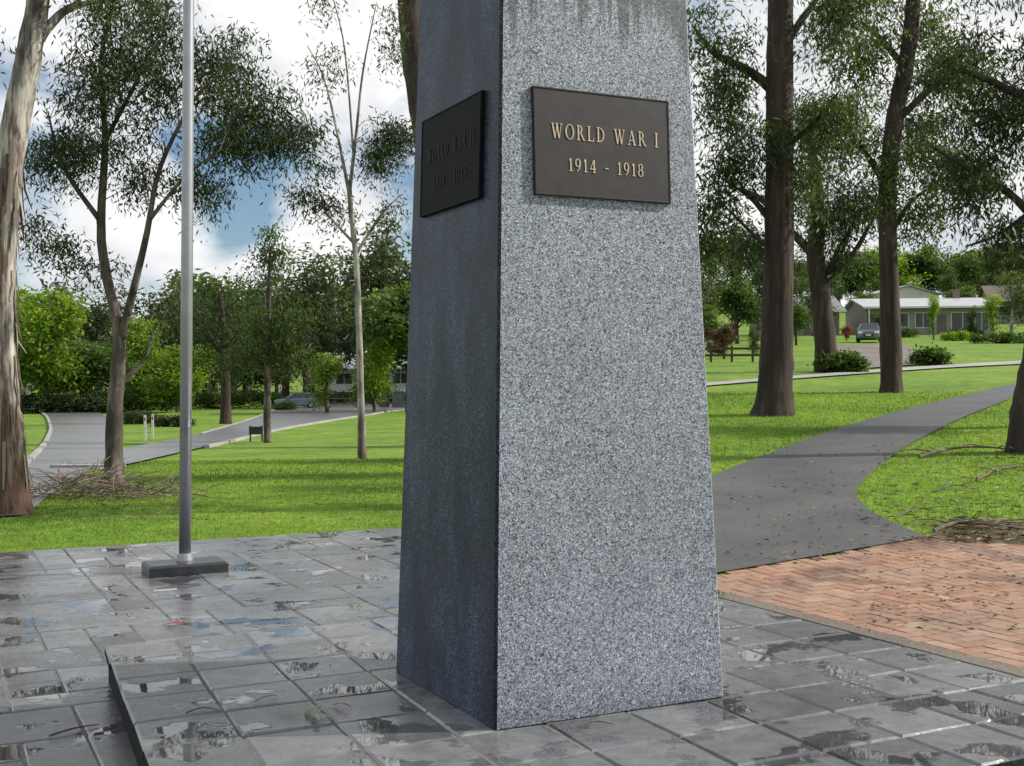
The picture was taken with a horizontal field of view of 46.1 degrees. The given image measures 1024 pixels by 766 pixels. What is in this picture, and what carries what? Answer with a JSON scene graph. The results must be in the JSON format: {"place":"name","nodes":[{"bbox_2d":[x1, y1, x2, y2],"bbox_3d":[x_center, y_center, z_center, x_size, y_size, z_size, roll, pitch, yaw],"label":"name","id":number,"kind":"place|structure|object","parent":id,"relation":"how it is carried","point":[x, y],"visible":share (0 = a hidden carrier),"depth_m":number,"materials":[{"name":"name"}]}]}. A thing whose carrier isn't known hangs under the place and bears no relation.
{"place":"outdoors","nodes":[
{"label":"outdoors","id":0,"kind":"place"},
{"bbox_2d":[0,405,105,515],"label":"road","id":1,"kind":"structure","parent":0,"point":[76,437],"depth_m":44.95,"materials":[{"name":"grey asphalt"}]},
{"bbox_2d":[27,408,51,463],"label":"kerb","id":2,"kind":"structure","parent":1,"relation":"on","point":[34,454],"depth_m":45.40,"materials":[{"name":"concrete"}]},
{"bbox_2d":[50,463,125,468],"bbox_3d":[-9.774,1.918,27.769,1.500,0.100,0.720,0,0,0],"label":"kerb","id":3,"kind":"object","parent":1,"relation":"on","point":[67,465],"visible":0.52,"depth_m":27.41,"materials":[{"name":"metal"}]},
{"bbox_2d":[0,527,400,765],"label":"paving","id":4,"kind":"structure","parent":0,"point":[66,603],"depth_m":9.23,"materials":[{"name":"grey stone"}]},
{"bbox_2d":[141,0,228,577],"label":"flagpole","id":5,"kind":"object","parent":4,"relation":"on","point":[185,562],"visible":1,"depth_m":10.94,"materials":[{"name":"metal"}]},
{"bbox_2d":[99,402,404,469],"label":"side road","id":6,"kind":"structure","parent":0,"point":[286,418],"depth_m":66.29,"materials":[{"name":"grey asphalt"}]},
{"bbox_2d":[274,393,318,407],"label":"parked car","id":7,"kind":"object","parent":6,"relation":"on","point":[300,399],"visible":0.45,"depth_m":115.30,"materials":[{"name":"paint"}]},
{"bbox_2d":[202,409,404,448],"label":"kerb","id":8,"kind":"structure","parent":6,"relation":"on","point":[241,438],"depth_m":63.29,"materials":[{"name":"concrete"}]},
{"bbox_2d":[0,311,1023,574],"bbox_3d":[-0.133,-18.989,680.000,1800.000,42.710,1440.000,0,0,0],"label":"ground","id":9,"kind":"structure","parent":0,"point":[384,437],"depth_m":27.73,"materials":[{"name":"green plant"}]},
{"bbox_2d":[16,284,96,411],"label":"broadleaf tree","id":10,"kind":"object","parent":9,"relation":"on","point":[54,365],"visible":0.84,"depth_m":104.00,"materials":[{"name":"green plant"}]},
{"bbox_2d":[24,281,111,387],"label":"gum tree","id":11,"kind":"object","parent":9,"relation":"on","point":[57,288],"visible":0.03,"depth_m":170.41,"materials":[{"name":"green plant"}]},
{"bbox_2d":[0,0,142,516],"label":"gum tree","id":12,"kind":"object","parent":9,"relation":"on","point":[37,27],"visible":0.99,"depth_m":16.06,"materials":[{"name":"brown plant"}]},
{"bbox_2d":[20,388,123,413],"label":"hedge","id":13,"kind":"object","parent":9,"relation":"on","point":[73,402],"visible":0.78,"depth_m":103.52,"materials":[{"name":"green plant"}]},
{"bbox_2d":[32,335,112,394],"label":"gum tree","id":14,"kind":"object","parent":9,"relation":"on","point":[105,345],"visible":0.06,"depth_m":134.65,"materials":[{"name":"green plant"}]},
{"bbox_2d":[51,288,141,391],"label":"gum tree","id":15,"kind":"object","parent":9,"relation":"on","point":[98,327],"visible":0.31,"depth_m":148.70,"materials":[{"name":"green plant"}]},
{"bbox_2d":[55,340,147,394],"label":"broadleaf tree","id":16,"kind":"object","parent":9,"relation":"on","point":[92,354],"visible":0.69,"depth_m":106.64,"materials":[{"name":"green plant"}]},
{"bbox_2d":[54,385,173,412],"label":"hedge","id":17,"kind":"object","parent":9,"relation":"on","point":[132,401],"visible":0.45,"depth_m":105.58,"materials":[{"name":"green plant"}]},
{"bbox_2d":[108,667,144,765],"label":"podium","id":18,"kind":"object","parent":9,"relation":"on","point":[134,744],"depth_m":5.90,"materials":[{"name":"grey stone"}]},
{"bbox_2d":[105,598,1023,765],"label":"podium paving","id":19,"kind":"structure","parent":18,"relation":"on","point":[161,688],"depth_m":5.50,"materials":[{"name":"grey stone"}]},
{"bbox_2d":[278,703,334,720],"bbox_3d":[-0.899,1.487,5.463,0.314,0.026,0.180,0,0,43],"label":"leaf sprig","id":20,"kind":"object","parent":19,"relation":"on","point":[310,709],"visible":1,"depth_m":5.46,"materials":[{"name":"plant"}]},
{"bbox_2d":[396,0,722,729],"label":"obelisk","id":21,"kind":"object","parent":19,"relation":"on","point":[558,558],"visible":1,"depth_m":5.53,"materials":[{"name":"stone"}]},
{"bbox_2d":[28,456,232,502],"bbox_3d":[-6.617,1.461,18.571,4.304,0.670,3.438,0,0,-33],"label":"brush pile","id":22,"kind":"object","parent":9,"relation":"on","point":[94,486],"visible":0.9,"depth_m":18.49,"materials":[{"name":"brown wood"}]},
{"bbox_2d":[105,315,170,407],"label":"broadleaf tree","id":23,"kind":"object","parent":9,"relation":"on","point":[133,340],"visible":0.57,"depth_m":114.46,"materials":[{"name":"green plant"}]},
{"bbox_2d":[123,409,158,423],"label":"shrub","id":24,"kind":"object","parent":9,"relation":"on","point":[129,417],"visible":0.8,"depth_m":74.18,"materials":[{"name":"green plant"}]},
{"bbox_2d":[149,414,197,426],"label":"shrub","id":25,"kind":"object","parent":9,"relation":"on","point":[162,420],"visible":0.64,"depth_m":68.64,"materials":[{"name":"green plant"}]},
{"bbox_2d":[130,342,219,411],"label":"broadleaf tree","id":26,"kind":"object","parent":9,"relation":"on","point":[168,389],"visible":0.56,"depth_m":104.90,"materials":[{"name":"green plant"}]},
{"bbox_2d":[121,276,229,406],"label":"gum tree","id":27,"kind":"object","parent":9,"relation":"on","point":[175,293],"visible":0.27,"depth_m":128.56,"materials":[{"name":"green plant"}]},
{"bbox_2d":[17,0,341,485],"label":"gum tree","id":28,"kind":"object","parent":9,"relation":"on","point":[278,140],"visible":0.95,"depth_m":20.91,"materials":[{"name":"green plant"}]},
{"bbox_2d":[145,268,263,404],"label":"broadleaf tree","id":29,"kind":"object","parent":9,"relation":"on","point":[214,281],"visible":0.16,"depth_m":143.22,"materials":[{"name":"green plant"}]},
{"bbox_2d":[144,265,265,423],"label":"gum tree","id":30,"kind":"object","parent":9,"relation":"on","point":[225,409],"visible":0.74,"depth_m":73.26,"materials":[{"name":"green plant"}]},
{"bbox_2d":[153,385,285,408],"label":"hedge","id":31,"kind":"object","parent":9,"relation":"on","point":[251,396],"visible":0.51,"depth_m":119.56,"materials":[{"name":"green plant"}]},
{"bbox_2d":[211,337,285,403],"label":"gum tree","id":32,"kind":"object","parent":9,"relation":"on","point":[233,383],"visible":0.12,"depth_m":149.62,"materials":[{"name":"green plant"}]},
{"bbox_2d":[212,279,316,402],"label":"gum tree","id":33,"kind":"object","parent":9,"relation":"on","point":[261,338],"visible":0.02,"depth_m":159.42,"materials":[{"name":"green plant"}]},
{"bbox_2d":[229,333,315,403],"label":"gum tree","id":34,"kind":"object","parent":9,"relation":"on","point":[277,384],"visible":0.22,"depth_m":147.96,"materials":[{"name":"green plant"}]},
{"bbox_2d":[207,215,351,442],"bbox_3d":[-9.353,-2.132,48.417,5.890,9.333,4.219,0,0,0],"label":"bushy tree","id":35,"kind":"object","parent":9,"relation":"on","point":[281,332],"visible":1,"depth_m":47.98,"materials":[{"name":"green plant"}]},
{"bbox_2d":[273,400,298,409],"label":"shrub","id":36,"kind":"object","parent":9,"relation":"on","point":[286,405],"visible":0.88,"depth_m":107.60,"materials":[{"name":"green plant"}]},
{"bbox_2d":[252,297,327,395],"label":"broadleaf tree","id":37,"kind":"object","parent":9,"relation":"on","point":[285,391],"visible":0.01,"depth_m":189.33,"materials":[{"name":"green plant"}]},
{"bbox_2d":[246,252,367,392],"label":"gum tree","id":38,"kind":"object","parent":9,"relation":"on","point":[312,287],"visible":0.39,"depth_m":124.00,"materials":[{"name":"green plant"}]},
{"bbox_2d":[305,352,347,412],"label":"slim tree","id":39,"kind":"object","parent":9,"relation":"on","point":[333,368],"visible":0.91,"depth_m":94.78,"materials":[{"name":"green plant"}]},
{"bbox_2d":[284,239,388,378],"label":"gum tree","id":40,"kind":"object","parent":9,"relation":"on","point":[346,312],"visible":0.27,"depth_m":169.24,"materials":[{"name":"green plant"}]},
{"bbox_2d":[272,0,418,458],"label":"gum tree","id":41,"kind":"object","parent":9,"relation":"on","point":[395,142],"visible":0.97,"depth_m":32.09,"materials":[{"name":"green plant"}]},
{"bbox_2d":[312,387,405,403],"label":"hedge","id":42,"kind":"object","parent":9,"relation":"on","point":[334,394],"visible":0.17,"depth_m":137.54,"materials":[{"name":"green plant"}]},
{"bbox_2d":[313,218,411,406],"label":"gum tree","id":43,"kind":"object","parent":9,"relation":"on","point":[380,255],"visible":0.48,"depth_m":118.19,"materials":[{"name":"green plant"}]},
{"bbox_2d":[323,352,406,401],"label":"white house","id":44,"kind":"structure","parent":9,"relation":"on","point":[343,383],"depth_m":149.53,"materials":[{"name":"clear paint"}]},
{"bbox_2d":[335,373,352,384],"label":"window","id":45,"kind":"structure","parent":44,"relation":"in","point":[342,380],"depth_m":149.39,"materials":[{"name":"grey glass"}]},
{"bbox_2d":[392,372,406,383],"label":"window","id":46,"kind":"structure","parent":44,"relation":"in","point":[400,375],"depth_m":150.56,"materials":[{"name":"grey glass"}]},
{"bbox_2d":[342,336,397,411],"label":"broadleaf tree","id":47,"kind":"object","parent":9,"relation":"on","point":[375,385],"visible":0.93,"depth_m":97.40,"materials":[{"name":"green plant"}]},
{"bbox_2d":[339,281,409,411],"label":"broadleaf tree","id":48,"kind":"object","parent":9,"relation":"on","point":[388,319],"visible":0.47,"depth_m":97.14,"materials":[{"name":"green plant"}]},
{"bbox_2d":[392,392,404,406],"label":"utility cabinet","id":49,"kind":"object","parent":9,"relation":"on","point":[398,399],"visible":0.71,"depth_m":117.68,"materials":[{"name":"metal"}]},
{"bbox_2d":[398,0,419,145],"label":"gum tree","id":50,"kind":"object","parent":9,"relation":"on","point":[412,19],"visible":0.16,"depth_m":42.89,"materials":[{"name":"brown plant"}]},
{"bbox_2d":[35,443,1023,631],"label":"leaf litter","id":51,"kind":"object","parent":9,"relation":"on","point":[988,536],"visible":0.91,"depth_m":11.35,"materials":[{"name":"plant"}]},
{"bbox_2d":[702,304,720,346],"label":"broadleaf tree","id":52,"kind":"object","parent":9,"relation":"on","point":[709,315],"visible":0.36,"depth_m":65.80,"materials":[{"name":"green plant"}]},
{"bbox_2d":[700,246,736,346],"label":"gum tree","id":53,"kind":"object","parent":9,"relation":"on","point":[708,299],"visible":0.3,"depth_m":79.73,"materials":[{"name":"green plant"}]},
{"bbox_2d":[704,320,738,358],"bbox_3d":[10.099,-2.036,58.169,1.546,1.998,1.798,0,0,38],"label":"broadleaf tree","id":54,"kind":"object","parent":9,"relation":"on","point":[724,336],"visible":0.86,"depth_m":57.98,"materials":[{"name":"brown plant"}]},
{"bbox_2d":[704,346,759,361],"bbox_3d":[9.856,-1.198,53.977,3.832,0.922,0.135,0,0,0],"label":"rail fence","id":55,"kind":"object","parent":9,"relation":"on","point":[732,348],"visible":0.58,"depth_m":53.91,"materials":[{"name":"brown wood"}]},
{"bbox_2d":[701,214,763,338],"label":"gum tree","id":56,"kind":"object","parent":9,"relation":"on","point":[733,273],"visible":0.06,"depth_m":109.42,"materials":[{"name":"green plant"}]},
{"bbox_2d":[711,274,761,343],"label":"broadleaf tree","id":57,"kind":"object","parent":9,"relation":"on","point":[733,299],"visible":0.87,"depth_m":89.54,"materials":[{"name":"green plant"}]},
{"bbox_2d":[746,325,760,353],"bbox_3d":[12.426,-2.163,62.025,0.758,1.706,0.865,0,0,-33],"label":"slim tree","id":58,"kind":"object","parent":9,"relation":"on","point":[753,332],"visible":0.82,"depth_m":61.95,"materials":[{"name":"green plant"}]},
{"bbox_2d":[721,246,795,340],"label":"gum tree","id":59,"kind":"object","parent":9,"relation":"on","point":[758,289],"visible":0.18,"depth_m":99.79,"materials":[{"name":"green plant"}]},
{"bbox_2d":[686,0,896,416],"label":"gum tree","id":60,"kind":"object","parent":9,"relation":"on","point":[774,393],"visible":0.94,"depth_m":24.41,"materials":[{"name":"green plant"}]},
{"bbox_2d":[749,296,846,335],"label":"dim house","id":61,"kind":"structure","parent":9,"relation":"on","point":[835,303],"depth_m":128.00,"materials":[{"name":"grey glass"}]},
{"bbox_2d":[760,249,839,339],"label":"gum tree","id":62,"kind":"object","parent":9,"relation":"on","point":[797,267],"visible":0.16,"depth_m":104.24,"materials":[{"name":"green plant"}]},
{"bbox_2d":[793,301,812,344],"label":"broadleaf tree","id":63,"kind":"object","parent":9,"relation":"on","point":[800,316],"visible":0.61,"depth_m":84.54,"materials":[{"name":"green plant"}]},
{"bbox_2d":[796,276,839,335],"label":"gum tree","id":64,"kind":"object","parent":9,"relation":"on","point":[807,293],"visible":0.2,"depth_m":124.55,"materials":[{"name":"green plant"}]},
{"bbox_2d":[795,264,847,298],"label":"broadleaf tree","id":65,"kind":"object","parent":9,"relation":"on","point":[836,287],"visible":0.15,"depth_m":188.63,"materials":[{"name":"green plant"}]},
{"bbox_2d":[806,347,872,372],"bbox_3d":[11.742,-0.644,43.155,2.194,1.322,2.070,0,0,0],"label":"shrub","id":66,"kind":"object","parent":9,"relation":"on","point":[851,361],"visible":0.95,"depth_m":42.75,"materials":[{"name":"green plant"}]},
{"bbox_2d":[836,251,878,297],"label":"broadleaf tree","id":67,"kind":"object","parent":9,"relation":"on","point":[866,266],"visible":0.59,"depth_m":222.55,"materials":[{"name":"green plant"}]},
{"bbox_2d":[703,62,1019,371],"bbox_3d":[12.886,-5.783,43.814,12.449,11.037,5.493,0,0,0],"label":"gum tree","id":68,"kind":"object","parent":9,"relation":"on","point":[821,276],"visible":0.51,"depth_m":43.70,"materials":[{"name":"green plant"}]},
{"bbox_2d":[845,291,879,304],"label":"broadleaf tree","id":69,"kind":"object","parent":9,"relation":"on","point":[860,295],"visible":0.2,"depth_m":149.45,"materials":[{"name":"green plant"}]},
{"bbox_2d":[706,360,1020,384],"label":"footpath","id":70,"kind":"structure","parent":9,"relation":"on","point":[878,370],"depth_m":43.53,"materials":[{"name":"concrete"}]},
{"bbox_2d":[856,323,879,341],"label":"parked car","id":71,"kind":"object","parent":9,"relation":"on","point":[868,331],"visible":0.69,"depth_m":90.34,"materials":[{"name":"paint"}]},
{"bbox_2d":[717,534,1023,669],"bbox_3d":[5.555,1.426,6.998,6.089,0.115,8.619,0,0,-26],"label":"brick paving","id":72,"kind":"structure","parent":9,"relation":"on","point":[812,587],"depth_m":8.61,"materials":[{"name":"brown brick"}]},
{"bbox_2d":[718,590,1023,677],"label":"mortar strip","id":73,"kind":"object","parent":9,"relation":"on","point":[949,654],"visible":0.32,"depth_m":7.04,"materials":[{"name":"grey concrete"}]},
{"bbox_2d":[754,0,1021,392],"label":"gum tree","id":74,"kind":"object","parent":9,"relation":"on","point":[890,220],"visible":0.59,"depth_m":31.55,"materials":[{"name":"green plant"}]},
{"bbox_2d":[861,243,931,291],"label":"broadleaf tree","id":75,"kind":"object","parent":9,"relation":"on","point":[904,279],"visible":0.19,"depth_m":247.90,"materials":[{"name":"green plant"}]},
{"bbox_2d":[851,285,942,298],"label":"gabled house","id":76,"kind":"structure","parent":9,"relation":"on","point":[908,291],"depth_m":200.14,"materials":[{"name":"grey glass"}]},
{"bbox_2d":[901,325,923,337],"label":"shrub","id":77,"kind":"object","parent":9,"relation":"on","point":[907,332],"visible":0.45,"depth_m":111.42,"materials":[{"name":"green plant"}]},
{"bbox_2d":[840,290,999,334],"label":"long house","id":78,"kind":"structure","parent":9,"relation":"on","point":[915,311],"depth_m":128.03,"materials":[{"name":"white glass"}]},
{"bbox_2d":[915,312,931,327],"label":"window","id":79,"kind":"structure","parent":78,"relation":"in","point":[921,318],"depth_m":128.00,"materials":[{"name":"grey glass"}]},
{"bbox_2d":[937,315,946,334],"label":"door","id":80,"kind":"structure","parent":78,"relation":"in","point":[941,319],"depth_m":127.90,"materials":[{"name":"metal"}]},
{"bbox_2d":[951,312,974,332],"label":"window","id":81,"kind":"structure","parent":78,"relation":"in","point":[957,318],"depth_m":127.87,"materials":[{"name":"grey glass"}]},
{"bbox_2d":[975,312,988,330],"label":"window","id":82,"kind":"structure","parent":78,"relation":"in","point":[980,315],"depth_m":127.78,"materials":[{"name":"grey glass"}]},
{"bbox_2d":[900,242,953,292],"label":"broadleaf tree","id":83,"kind":"object","parent":9,"relation":"on","point":[922,267],"visible":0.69,"depth_m":253.33,"materials":[{"name":"green plant"}]},
{"bbox_2d":[905,342,954,365],"bbox_3d":[17.148,-1.033,49.312,1.828,1.354,1.765,0,0,0],"label":"shrub","id":84,"kind":"object","parent":9,"relation":"on","point":[929,355],"visible":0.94,"depth_m":48.87,"materials":[{"name":"green plant"}]},
{"bbox_2d":[924,294,941,339],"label":"slim tree","id":85,"kind":"object","parent":9,"relation":"on","point":[934,307],"visible":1,"depth_m":99.97,"materials":[{"name":"green plant"}]},
{"bbox_2d":[933,267,964,297],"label":"slim tree","id":86,"kind":"object","parent":9,"relation":"on","point":[949,280],"visible":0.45,"depth_m":179.80,"materials":[{"name":"green plant"}]},
{"bbox_2d":[887,0,1023,454],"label":"gum tree","id":87,"kind":"object","parent":9,"relation":"on","point":[978,180],"visible":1,"depth_m":17.63,"materials":[{"name":"green plant"}]},
{"bbox_2d":[939,330,973,340],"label":"shrub","id":88,"kind":"object","parent":9,"relation":"on","point":[954,335],"visible":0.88,"depth_m":95.62,"materials":[{"name":"green plant"}]},
{"bbox_2d":[900,443,1013,458],"bbox_3d":[6.508,0.976,17.450,1.922,0.168,0.605,0,0,-16],"label":"fallen branch","id":89,"kind":"object","parent":9,"relation":"on","point":[929,452],"visible":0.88,"depth_m":17.27,"materials":[{"name":"brown wood"}]},
{"bbox_2d":[941,284,979,297],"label":"broadleaf tree","id":90,"kind":"object","parent":9,"relation":"on","point":[968,291],"visible":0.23,"depth_m":145.19,"materials":[{"name":"green plant"}]},
{"bbox_2d":[944,252,990,288],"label":"broadleaf tree","id":91,"kind":"object","parent":9,"relation":"on","point":[963,270],"visible":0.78,"depth_m":213.43,"materials":[{"name":"green plant"}]},
{"bbox_2d":[964,304,978,335],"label":"slim tree","id":92,"kind":"object","parent":9,"relation":"on","point":[972,326],"visible":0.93,"depth_m":103.92,"materials":[{"name":"green plant"}]},
{"bbox_2d":[928,518,1023,544],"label":"mulch bed","id":93,"kind":"object","parent":9,"relation":"on","point":[984,534],"visible":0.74,"depth_m":10.95,"materials":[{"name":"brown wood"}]},
{"bbox_2d":[914,516,1023,531],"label":"fallen branch","id":94,"kind":"object","parent":93,"relation":"on","point":[947,524],"visible":0.99,"depth_m":11.27,"materials":[{"name":"brown wood"}]},
{"bbox_2d":[961,244,1023,293],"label":"tree","id":95,"kind":"object","parent":9,"relation":"on","point":[994,264],"visible":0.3,"depth_m":198.81,"materials":[{"name":"green plant"}]},
{"bbox_2d":[982,291,1005,333],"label":"slim tree","id":96,"kind":"object","parent":9,"relation":"on","point":[991,304],"visible":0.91,"depth_m":111.74,"materials":[{"name":"green plant"}]},
{"bbox_2d":[966,330,1023,343],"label":"hedge","id":97,"kind":"object","parent":9,"relation":"on","point":[1005,338],"visible":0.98,"depth_m":85.55,"materials":[{"name":"green plant"}]},
{"bbox_2d":[975,464,1023,480],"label":"fallen branch","id":98,"kind":"object","parent":9,"relation":"on","point":[989,473],"visible":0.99,"depth_m":15.11,"materials":[{"name":"brown wood"}]},
{"bbox_2d":[977,285,1023,322],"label":"brown house","id":99,"kind":"structure","parent":9,"relation":"on","point":[985,290],"depth_m":162.29,"materials":[{"name":"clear glass"}]},
{"bbox_2d":[983,237,1023,284],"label":"gum tree","id":100,"kind":"object","parent":9,"relation":"on","point":[1021,263],"visible":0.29,"depth_m":196.33,"materials":[{"name":"green plant"}]},
{"bbox_2d":[989,266,1023,337],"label":"gum tree","id":101,"kind":"object","parent":9,"relation":"on","point":[1016,296],"visible":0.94,"depth_m":104.86,"materials":[{"name":"green plant"}]},
{"bbox_2d":[0,0,1023,351],"label":"sky","id":102,"kind":"structure","parent":0,"point":[279,19],"materials":[{"name":"white"}]},
{"bbox_2d":[711,383,1015,571],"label":"path","id":103,"kind":"structure","parent":0,"point":[738,521],"depth_m":13.73,"materials":[{"name":"grey asphalt"}]},
{"bbox_2d":[837,344,918,367],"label":"driveway","id":104,"kind":"structure","parent":0,"point":[871,352],"depth_m":66.05,"materials":[{"name":"grey concrete"}]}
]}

